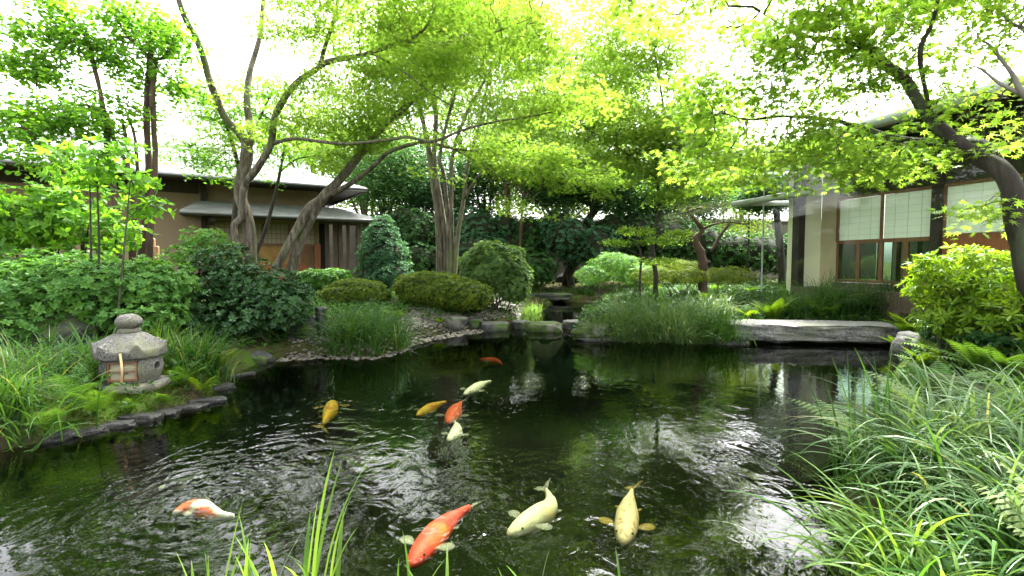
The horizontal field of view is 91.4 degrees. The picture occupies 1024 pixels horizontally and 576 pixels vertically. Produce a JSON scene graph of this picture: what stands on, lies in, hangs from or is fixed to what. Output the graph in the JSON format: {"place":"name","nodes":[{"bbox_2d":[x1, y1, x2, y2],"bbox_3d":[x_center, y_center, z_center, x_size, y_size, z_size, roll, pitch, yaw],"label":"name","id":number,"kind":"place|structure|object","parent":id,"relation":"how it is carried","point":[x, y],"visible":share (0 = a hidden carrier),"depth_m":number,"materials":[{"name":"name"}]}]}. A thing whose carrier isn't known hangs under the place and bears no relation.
{"place":"outdoors","nodes":[
{"label":"outdoors","id":0,"kind":"place"},
{"bbox_2d":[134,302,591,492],"bbox_3d":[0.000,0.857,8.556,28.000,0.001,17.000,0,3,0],"label":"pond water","id":1,"kind":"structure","parent":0,"point":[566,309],"depth_m":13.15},
{"bbox_2d":[163,472,202,490],"bbox_3d":[-2.131,1.249,3.279,0.172,0.091,0.327,3,4,42],"label":"koi","id":2,"kind":"object","parent":1,"relation":"in","point":[173,484],"visible":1,"depth_m":3.20},
{"bbox_2d":[173,499,233,521],"bbox_3d":[-1.715,1.283,2.874,0.462,0.128,0.197,1,3,24],"label":"koi","id":3,"kind":"object","parent":1,"relation":"in","point":[203,510],"visible":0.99,"depth_m":2.86},
{"bbox_2d":[408,505,470,568],"bbox_3d":[-0.330,1.302,2.719,0.292,0.172,0.723,2,4,36],"label":"koi","id":4,"kind":"object","parent":1,"relation":"in","point":[431,540],"visible":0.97,"depth_m":2.58},
{"bbox_2d":[507,488,557,537],"bbox_3d":[0.134,1.287,2.977,0.325,0.167,0.643,0,3,0],"label":"koi","id":5,"kind":"object","parent":1,"relation":"in","point":[535,518],"visible":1,"depth_m":2.78},
{"bbox_2d":[526,321,562,344],"bbox_3d":[0.614,0.863,9.565,0.709,0.412,0.684,0,3,0],"label":"stepping stone","id":6,"kind":"object","parent":1,"relation":"in","point":[544,332],"visible":1,"depth_m":9.30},
{"bbox_2d":[614,488,638,545],"bbox_3d":[0.715,1.291,2.926,0.304,0.173,0.742,2,3,27],"label":"koi","id":7,"kind":"object","parent":1,"relation":"in","point":[626,523],"visible":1,"depth_m":2.73,"materials":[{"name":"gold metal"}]},
{"bbox_2d":[922,373,1022,415],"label":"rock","id":8,"kind":"object","parent":1,"relation":"in","point":[981,386],"visible":0.18,"depth_m":3.61,"materials":[{"name":"stone"}]},
{"bbox_2d":[0,278,1021,575],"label":"ground","id":9,"kind":"structure","parent":0,"point":[680,438],"depth_m":4.49,"materials":[{"name":"soil"}]},
{"bbox_2d":[0,340,105,451],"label":"grass tuft","id":10,"kind":"object","parent":9,"relation":"on","point":[15,399],"visible":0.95,"depth_m":3.57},
{"bbox_2d":[0,303,113,345],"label":"rock","id":11,"kind":"object","parent":9,"relation":"on","point":[65,332],"visible":0.16,"depth_m":5.44,"materials":[{"name":"stone"}]},
{"bbox_2d":[39,429,79,453],"bbox_3d":[-3.345,1.125,3.695,0.162,0.125,0.244,2,4,38],"label":"edge stone","id":12,"kind":"object","parent":9,"relation":"on","point":[49,443],"visible":0.77,"depth_m":3.65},
{"bbox_2d":[0,321,136,397],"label":"grass tuft","id":13,"kind":"object","parent":9,"relation":"on","point":[10,353],"visible":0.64,"depth_m":4.17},
{"bbox_2d":[0,0,138,278],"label":"crooked tree","id":14,"kind":"object","parent":9,"relation":"on","point":[42,121],"visible":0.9,"depth_m":6.96,"materials":[{"name":"green plant"}]},
{"bbox_2d":[22,321,116,379],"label":"grass tuft","id":15,"kind":"object","parent":9,"relation":"on","point":[86,357],"visible":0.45,"depth_m":4.61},
{"bbox_2d":[0,179,148,300],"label":"leaf shrub","id":16,"kind":"object","parent":9,"relation":"on","point":[23,229],"visible":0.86,"depth_m":6.34,"materials":[{"name":"green plant"}]},
{"bbox_2d":[56,382,118,414],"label":"fern","id":17,"kind":"object","parent":9,"relation":"on","point":[100,406],"visible":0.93,"depth_m":3.88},
{"bbox_2d":[73,426,111,443],"bbox_3d":[-3.233,1.117,3.823,0.158,0.088,0.255,2,4,39],"label":"edge stone","id":18,"kind":"object","parent":9,"relation":"on","point":[90,433],"visible":0.81,"depth_m":3.80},
{"bbox_2d":[0,244,200,345],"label":"whorled shrub","id":19,"kind":"object","parent":9,"relation":"on","point":[28,284],"visible":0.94,"depth_m":5.57,"materials":[{"name":"green plant"}]},
{"bbox_2d":[32,133,175,333],"bbox_3d":[-4.546,-0.487,5.668,1.288,2.418,0.835,-1,3,-24],"label":"sunlit sapling","id":20,"kind":"object","parent":9,"relation":"on","point":[98,165],"visible":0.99,"depth_m":5.52,"materials":[{"name":"green plant"}]},
{"bbox_2d":[97,419,139,436],"bbox_3d":[-3.126,1.111,3.967,0.284,0.106,0.166,-1,3,-18],"label":"edge stone","id":21,"kind":"object","parent":9,"relation":"on","point":[120,428],"visible":0.81,"depth_m":3.92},
{"bbox_2d":[90,314,170,394],"bbox_3d":[-3.445,0.622,4.524,0.588,0.781,0.586,0,3,0],"label":"stone lantern","id":22,"kind":"object","parent":9,"relation":"on","point":[132,343],"visible":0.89,"depth_m":4.39,"materials":[{"name":"stone"}]},
{"bbox_2d":[107,361,138,381],"bbox_3d":[-3.388,0.729,4.354,0.215,0.165,0.040,-1,3,-17],"label":"window","id":23,"kind":"structure","parent":22,"relation":"in","point":[132,375],"depth_m":4.36,"materials":[{"name":"paper"}]},
{"bbox_2d":[58,0,216,271],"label":"pollarded tree","id":24,"kind":"object","parent":9,"relation":"on","point":[168,46],"visible":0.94,"depth_m":7.69,"materials":[{"name":"green plant"}]},
{"bbox_2d":[53,354,221,426],"bbox_3d":[-3.595,0.885,4.887,1.865,0.384,1.364,3,4,40],"label":"moss","id":25,"kind":"object","parent":9,"relation":"on","point":[164,372],"visible":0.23,"depth_m":4.43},
{"bbox_2d":[24,363,114,402],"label":"fern","id":26,"kind":"object","parent":25,"relation":"on","point":[70,385],"visible":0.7,"depth_m":3.98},
{"bbox_2d":[117,413,163,430],"bbox_3d":[-3.070,1.101,4.126,0.352,0.135,0.158,-1,3,-12],"label":"edge stone","id":27,"kind":"object","parent":9,"relation":"on","point":[147,421],"visible":0.75,"depth_m":4.08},
{"bbox_2d":[111,317,223,363],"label":"grass tuft","id":28,"kind":"object","parent":9,"relation":"on","point":[159,334],"visible":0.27,"depth_m":5.58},
{"bbox_2d":[0,126,377,285],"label":"garden house","id":29,"kind":"structure","parent":9,"relation":"on","point":[198,203],"depth_m":13.11,"materials":[{"name":"paint"}]},
{"bbox_2d":[145,225,243,314],"bbox_3d":[-4.749,-0.163,7.455,1.430,1.570,0.853,-1,3,-24],"label":"upright sprig shrub","id":30,"kind":"object","parent":9,"relation":"on","point":[204,239],"visible":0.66,"depth_m":7.38,"materials":[{"name":"green plant"}]},
{"bbox_2d":[147,320,258,386],"bbox_3d":[-3.359,0.677,5.300,1.411,0.681,1.391,0,3,0],"label":"grass tuft","id":31,"kind":"object","parent":9,"relation":"on","point":[203,353],"visible":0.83,"depth_m":5.23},
{"bbox_2d":[141,61,321,264],"bbox_3d":[-5.478,-1.934,9.735,3.336,4.658,2.022,0,3,0],"label":"slender tree","id":32,"kind":"object","parent":9,"relation":"on","point":[215,116],"visible":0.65,"depth_m":9.54,"materials":[{"name":"green plant"}]},
{"bbox_2d":[173,243,317,342],"bbox_3d":[-3.811,0.091,7.064,2.028,1.457,1.673,-1,3,-13],"label":"camellia","id":33,"kind":"object","parent":9,"relation":"on","point":[219,307],"visible":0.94,"depth_m":6.85,"materials":[{"name":"green plant"}]},
{"bbox_2d":[235,508,318,575],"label":"iris blades","id":34,"kind":"object","parent":9,"relation":"on","point":[247,566],"visible":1,"depth_m":1.68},
{"bbox_2d":[212,78,390,173],"bbox_3d":[-11.122,-6.182,27.801,10.222,11.188,3.868,0,3,0],"label":"background tree","id":35,"kind":"object","parent":9,"relation":"on","point":[309,133],"visible":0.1,"depth_m":27.08,"materials":[{"name":"green plant"}]},
{"bbox_2d":[295,267,353,289],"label":"hedge shrub","id":36,"kind":"object","parent":9,"relation":"on","point":[320,279],"visible":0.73,"depth_m":10.84,"materials":[{"name":"green plant"}]},
{"bbox_2d":[284,449,369,575],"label":"iris blades","id":37,"kind":"object","parent":9,"relation":"on","point":[315,565],"visible":1,"depth_m":1.74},
{"bbox_2d":[111,290,578,352],"bbox_3d":[-2.148,0.425,9.784,6.786,0.665,6.603,0,3,0],"label":"ground cover","id":38,"kind":"object","parent":9,"relation":"on","point":[402,306],"visible":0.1,"depth_m":8.94,"materials":[{"name":"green plant"}]},
{"bbox_2d":[287,120,415,276],"bbox_3d":[-6.617,-3.674,20.999,5.391,6.858,3.694,0,3,0],"label":"background tree","id":39,"kind":"object","parent":9,"relation":"on","point":[327,148],"visible":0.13,"depth_m":20.34,"materials":[{"name":"green plant"}]},
{"bbox_2d":[316,277,392,305],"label":"clipped azalea","id":40,"kind":"object","parent":9,"relation":"on","point":[351,288],"visible":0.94,"depth_m":10.18,"materials":[{"name":"green plant"}]},
{"bbox_2d":[280,292,440,361],"bbox_3d":[-2.072,0.450,7.138,2.484,0.945,1.880,-3,4,-40],"label":"grass tuft","id":41,"kind":"object","parent":9,"relation":"on","point":[347,334],"visible":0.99,"depth_m":6.98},
{"bbox_2d":[350,214,414,290],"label":"conical evergreen","id":42,"kind":"object","parent":9,"relation":"on","point":[385,259],"visible":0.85,"depth_m":12.38,"materials":[{"name":"green plant"}]},
{"bbox_2d":[333,134,448,217],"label":"background tree","id":43,"kind":"object","parent":9,"relation":"on","point":[379,189],"visible":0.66,"depth_m":18.36,"materials":[{"name":"green plant"}]},
{"bbox_2d":[275,293,523,362],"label":"pebbles","id":44,"kind":"object","parent":9,"relation":"on","point":[433,323],"visible":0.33,"depth_m":8.54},
{"bbox_2d":[176,0,630,302],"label":"maple tree","id":45,"kind":"object","parent":9,"relation":"on","point":[454,40],"visible":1,"depth_m":7.38,"materials":[{"name":"green plant"}]},
{"bbox_2d":[389,204,435,272],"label":"hedge shrub","id":46,"kind":"object","parent":9,"relation":"on","point":[418,229],"visible":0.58,"depth_m":17.54,"materials":[{"name":"green plant"}]},
{"bbox_2d":[382,132,474,218],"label":"background tree","id":47,"kind":"object","parent":9,"relation":"on","point":[429,206],"visible":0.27,"depth_m":19.16,"materials":[{"name":"green plant"}]},
{"bbox_2d":[391,270,494,312],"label":"clipped azalea","id":48,"kind":"object","parent":9,"relation":"on","point":[443,290],"visible":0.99,"depth_m":10.01,"materials":[{"name":"green plant"}]},
{"bbox_2d":[334,65,561,199],"bbox_3d":[-2.776,-6.341,25.846,12.515,11.686,3.760,0,3,0],"label":"background tree","id":49,"kind":"object","parent":9,"relation":"on","point":[441,123],"visible":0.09,"depth_m":25.28,"materials":[{"name":"green plant"}]},
{"bbox_2d":[269,0,630,297],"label":"leaning maple","id":50,"kind":"object","parent":9,"relation":"on","point":[296,239],"visible":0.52,"depth_m":8.91,"materials":[{"name":"green plant"}]},
{"bbox_2d":[435,206,519,272],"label":"hedge shrub","id":51,"kind":"object","parent":9,"relation":"on","point":[477,226],"visible":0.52,"depth_m":17.60,"materials":[{"name":"green plant"}]},
{"bbox_2d":[438,147,522,216],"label":"background tree","id":52,"kind":"object","parent":9,"relation":"on","point":[482,190],"visible":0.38,"depth_m":18.89,"materials":[{"name":"green plant"}]},
{"bbox_2d":[312,0,659,273],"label":"multi stem maple","id":53,"kind":"object","parent":9,"relation":"on","point":[447,250],"visible":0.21,"depth_m":12.65,"materials":[{"name":"green plant"}]},
{"bbox_2d":[479,321,510,343],"bbox_3d":[-0.335,0.857,9.676,0.611,0.406,0.568,-2,3,-27],"label":"stepping stone","id":54,"kind":"object","parent":9,"relation":"on","point":[497,332],"visible":0.98,"depth_m":9.46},
{"bbox_2d":[457,238,533,311],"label":"dome shrub","id":55,"kind":"object","parent":9,"relation":"on","point":[502,273],"visible":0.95,"depth_m":10.90,"materials":[{"name":"green plant"}]},
{"bbox_2d":[0,275,1023,428],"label":"ground cover","id":56,"kind":"object","parent":9,"relation":"on","point":[503,312],"visible":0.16,"depth_m":8.56,"materials":[{"name":"green plant"}]},
{"bbox_2d":[454,117,575,257],"bbox_3d":[0.211,-3.055,17.932,4.660,6.193,3.467,0,3,0],"label":"background tree","id":57,"kind":"object","parent":9,"relation":"on","point":[507,188],"visible":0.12,"depth_m":17.67,"materials":[{"name":"green plant"}]},
{"bbox_2d":[512,213,558,288],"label":"hedge shrub","id":58,"kind":"object","parent":9,"relation":"on","point":[537,260],"visible":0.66,"depth_m":17.26,"materials":[{"name":"green plant"}]},
{"bbox_2d":[481,105,597,249],"bbox_3d":[0.988,-3.172,17.532,4.435,6.572,3.492,0,3,0],"label":"background tree","id":59,"kind":"object","parent":9,"relation":"on","point":[520,229],"visible":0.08,"depth_m":16.80,"materials":[{"name":"green plant"}]},
{"bbox_2d":[503,163,629,285],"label":"background tree","id":60,"kind":"object","parent":9,"relation":"on","point":[566,202],"visible":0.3,"depth_m":18.06,"materials":[{"name":"green plant"}]},
{"bbox_2d":[477,33,658,213],"bbox_3d":[3.184,-6.611,25.697,10.114,12.191,3.894,0,3,0],"label":"background tree","id":61,"kind":"object","parent":9,"relation":"on","point":[504,90],"visible":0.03,"depth_m":24.96,"materials":[{"name":"green plant"}]},
{"bbox_2d":[329,219,820,278],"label":"garden wall","id":62,"kind":"structure","parent":9,"relation":"on","point":[784,225],"depth_m":21.93,"materials":[{"name":"paint"}]},
{"bbox_2d":[534,206,622,287],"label":"hedge shrub","id":63,"kind":"object","parent":9,"relation":"on","point":[570,240],"visible":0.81,"depth_m":16.98,"materials":[{"name":"green plant"}]},
{"bbox_2d":[571,321,612,337],"bbox_3d":[1.347,0.727,8.454,0.755,0.298,0.593,0,3,0],"label":"rock","id":64,"kind":"object","parent":9,"relation":"on","point":[582,330],"visible":0.71,"depth_m":8.22,"materials":[{"name":"stone"}]},
{"bbox_2d":[574,251,660,301],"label":"dome shrub","id":65,"kind":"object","parent":9,"relation":"on","point":[609,269],"depth_m":11.58,"materials":[{"name":"green plant"}]},
{"bbox_2d":[566,158,670,286],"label":"background tree","id":66,"kind":"object","parent":9,"relation":"on","point":[615,203],"visible":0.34,"depth_m":17.42,"materials":[{"name":"green plant"}]},
{"bbox_2d":[582,295,678,343],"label":"grass tuft","id":67,"kind":"object","parent":9,"relation":"on","point":[621,328],"visible":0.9,"depth_m":8.11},
{"bbox_2d":[585,283,686,322],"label":"grass tuft","id":68,"kind":"object","parent":9,"relation":"on","point":[644,308],"visible":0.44,"depth_m":8.76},
{"bbox_2d":[594,205,696,271],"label":"hedge shrub","id":69,"kind":"object","parent":9,"relation":"on","point":[614,221],"visible":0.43,"depth_m":17.43,"materials":[{"name":"green plant"}]},
{"bbox_2d":[598,224,698,303],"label":"young maple","id":70,"kind":"object","parent":9,"relation":"on","point":[665,241],"visible":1,"depth_m":9.85,"materials":[{"name":"green plant"}]},
{"bbox_2d":[603,152,708,262],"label":"background tree","id":71,"kind":"object","parent":9,"relation":"on","point":[654,207],"visible":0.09,"depth_m":18.30,"materials":[{"name":"green plant"}]},
{"bbox_2d":[533,0,784,297],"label":"bright maple","id":72,"kind":"object","parent":9,"relation":"on","point":[653,135],"visible":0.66,"depth_m":9.55,"materials":[{"name":"green plant"}]},
{"bbox_2d":[611,289,722,344],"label":"grass tuft","id":73,"kind":"object","parent":9,"relation":"on","point":[674,329],"visible":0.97,"depth_m":7.92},
{"bbox_2d":[628,258,757,300],"bbox_3d":[4.093,-0.168,11.342,3.082,1.058,1.763,0,3,0],"label":"heather mound","id":74,"kind":"object","parent":9,"relation":"on","point":[678,272],"visible":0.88,"depth_m":11.07,"materials":[{"name":"green plant"}]},
{"bbox_2d":[652,159,740,278],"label":"background tree","id":75,"kind":"object","parent":9,"relation":"on","point":[709,200],"visible":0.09,"depth_m":18.72,"materials":[{"name":"green plant"}]},
{"bbox_2d":[654,287,751,324],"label":"grass tuft","id":76,"kind":"object","parent":9,"relation":"on","point":[708,306],"visible":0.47,"depth_m":8.87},
{"bbox_2d":[662,200,757,293],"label":"pine tree","id":77,"kind":"object","parent":9,"relation":"on","point":[701,256],"visible":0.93,"depth_m":10.90,"materials":[{"name":"green plant"}]},
{"bbox_2d":[677,301,770,345],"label":"grass tuft","id":78,"kind":"object","parent":9,"relation":"on","point":[729,335],"visible":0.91,"depth_m":7.92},
{"bbox_2d":[689,281,759,310],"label":"grass tuft","id":79,"kind":"object","parent":9,"relation":"on","point":[737,297],"visible":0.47,"depth_m":10.17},
{"bbox_2d":[680,218,787,284],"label":"hedge shrub","id":80,"kind":"object","parent":9,"relation":"on","point":[731,249],"visible":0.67,"depth_m":16.49,"materials":[{"name":"green plant"}]},
{"bbox_2d":[581,284,917,335],"bbox_3d":[4.757,0.387,10.036,6.620,0.731,6.115,0,3,0],"label":"ground cover","id":81,"kind":"object","parent":9,"relation":"on","point":[807,316],"visible":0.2,"depth_m":9.72,"materials":[{"name":"green plant"}]},
{"bbox_2d":[727,172,788,286],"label":"background tree","id":82,"kind":"object","parent":9,"relation":"on","point":[774,211],"visible":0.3,"depth_m":15.08,"materials":[{"name":"green plant"}]},
{"bbox_2d":[751,295,796,319],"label":"fern","id":83,"kind":"object","parent":9,"relation":"on","point":[781,306],"visible":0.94,"depth_m":9.04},
{"bbox_2d":[753,281,837,319],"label":"grass tuft","id":84,"kind":"object","parent":9,"relation":"on","point":[798,308],"visible":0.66,"depth_m":9.21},
{"bbox_2d":[588,0,1023,375],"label":"maple","id":85,"kind":"object","parent":9,"relation":"on","point":[863,47],"visible":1,"depth_m":4.95,"materials":[{"name":"green plant"}]},
{"bbox_2d":[730,319,911,343],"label":"stone bridge","id":86,"kind":"structure","parent":9,"relation":"on","point":[821,331],"depth_m":7.83,"materials":[{"name":"stone"}]},
{"bbox_2d":[770,268,895,320],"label":"grass tuft","id":87,"kind":"object","parent":9,"relation":"on","point":[842,299],"visible":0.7,"depth_m":9.15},
{"bbox_2d":[671,329,1023,575],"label":"ground cover","id":88,"kind":"object","parent":9,"relation":"on","point":[945,563],"visible":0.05,"depth_m":2.42,"materials":[{"name":"green plant"}]},
{"bbox_2d":[806,344,913,524],"bbox_3d":[1.719,0.720,2.589,0.641,0.879,0.516,-1,3,-15],"label":"grass tuft","id":89,"kind":"object","parent":9,"relation":"on","point":[878,409],"visible":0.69,"depth_m":2.58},
{"bbox_2d":[784,395,942,460],"bbox_3d":[1.982,0.827,2.883,0.675,0.333,0.868,0,3,0],"label":"fern","id":90,"kind":"object","parent":9,"relation":"on","point":[831,421],"visible":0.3,"depth_m":3.03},
{"bbox_2d":[706,438,1023,575],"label":"grass tuft","id":91,"kind":"object","parent":9,"relation":"on","point":[863,537],"visible":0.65,"depth_m":2.00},
{"bbox_2d":[710,72,1023,321],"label":"tea room house","id":92,"kind":"structure","parent":9,"relation":"on","point":[846,232],"depth_m":9.73,"materials":[{"name":"paint"}]},
{"bbox_2d":[835,240,857,281],"bbox_3d":[7.199,-0.578,10.749,0.040,0.895,0.490,-1,3,-16],"label":"window","id":93,"kind":"structure","parent":92,"relation":"in","point":[846,250],"depth_m":10.75,"materials":[{"name":"clear glass"}]},
{"bbox_2d":[856,239,879,282],"bbox_3d":[7.333,-0.553,10.278,0.040,0.895,0.490,-1,3,-16],"label":"window","id":94,"kind":"structure","parent":92,"relation":"in","point":[868,250],"depth_m":10.28,"materials":[{"name":"clear glass"}]},
{"bbox_2d":[879,238,905,283],"bbox_3d":[7.467,-0.529,9.807,0.040,0.895,0.490,-1,3,-16],"label":"window","id":95,"kind":"structure","parent":92,"relation":"in","point":[892,250],"depth_m":9.81,"materials":[{"name":"clear glass"}]},
{"bbox_2d":[904,236,929,284],"bbox_3d":[7.602,-0.504,9.337,0.040,0.895,0.490,-1,3,-16],"label":"window","id":96,"kind":"structure","parent":92,"relation":"in","point":[914,245],"depth_m":9.41,"materials":[{"name":"brown glass"}]},
{"bbox_2d":[832,268,909,320],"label":"grass tuft","id":97,"kind":"object","parent":9,"relation":"on","point":[882,289],"visible":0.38,"depth_m":9.19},
{"bbox_2d":[774,351,1023,510],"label":"grass tuft","id":98,"kind":"object","parent":9,"relation":"on","point":[942,425],"visible":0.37,"depth_m":2.46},
{"bbox_2d":[779,380,1023,564],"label":"grass tuft","id":99,"kind":"object","parent":9,"relation":"on","point":[936,454],"visible":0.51,"depth_m":2.21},
{"bbox_2d":[854,370,969,424],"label":"fern","id":100,"kind":"object","parent":9,"relation":"on","point":[883,379],"visible":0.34,"depth_m":3.34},
{"bbox_2d":[889,331,938,363],"bbox_3d":[5.142,0.785,6.313,0.690,0.504,0.522,-2,3,-28],"label":"rock","id":101,"kind":"object","parent":9,"relation":"on","point":[901,338],"visible":0.32,"depth_m":6.25,"materials":[{"name":"stone"}]},
{"bbox_2d":[805,509,1023,575],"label":"grass tuft","id":102,"kind":"object","parent":9,"relation":"on","point":[937,551],"visible":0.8,"depth_m":1.65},
{"bbox_2d":[897,345,947,369],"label":"fern","id":103,"kind":"object","parent":9,"relation":"on","point":[925,358],"visible":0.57,"depth_m":4.72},
{"bbox_2d":[830,459,1023,575],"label":"grass tuft","id":104,"kind":"object","parent":9,"relation":"on","point":[1010,565],"visible":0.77,"depth_m":1.70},
{"bbox_2d":[854,391,1023,561],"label":"grass tuft","id":105,"kind":"object","parent":9,"relation":"on","point":[1012,466],"visible":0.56,"depth_m":2.00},
{"bbox_2d":[883,354,1000,392],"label":"fern","id":106,"kind":"object","parent":9,"relation":"on","point":[923,380],"visible":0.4,"depth_m":3.99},
{"bbox_2d":[877,341,1023,454],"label":"grass tuft","id":107,"kind":"object","parent":9,"relation":"on","point":[1001,386],"visible":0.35,"depth_m":2.78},
{"bbox_2d":[894,242,1023,371],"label":"sunlit shrub","id":108,"kind":"object","parent":9,"relation":"on","point":[980,300],"visible":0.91,"depth_m":4.69,"materials":[{"name":"green plant"}]},
{"bbox_2d":[913,315,1023,373],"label":"dark shrub","id":109,"kind":"object","parent":9,"relation":"on","point":[976,337],"visible":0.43,"depth_m":4.49,"materials":[{"name":"green plant"}]},
{"bbox_2d":[915,372,1023,486],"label":"grass tuft","id":110,"kind":"object","parent":9,"relation":"on","point":[1001,419],"visible":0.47,"depth_m":2.31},
{"bbox_2d":[928,0,1023,124],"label":"pale limbed tree","id":111,"kind":"object","parent":9,"relation":"on","point":[1018,89],"visible":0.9,"depth_m":4.10,"materials":[{"name":"green plant"}]},
{"bbox_2d":[928,339,1023,376],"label":"fern","id":112,"kind":"object","parent":9,"relation":"on","point":[981,357],"visible":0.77,"depth_m":4.22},
{"bbox_2d":[969,452,1023,541],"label":"fern","id":113,"kind":"object","parent":9,"relation":"on","point":[1014,518],"visible":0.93,"depth_m":1.72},
{"bbox_2d":[0,0,1023,238],"label":"sky","id":114,"kind":"structure","parent":0,"point":[217,21],"materials":[{"name":"white"}]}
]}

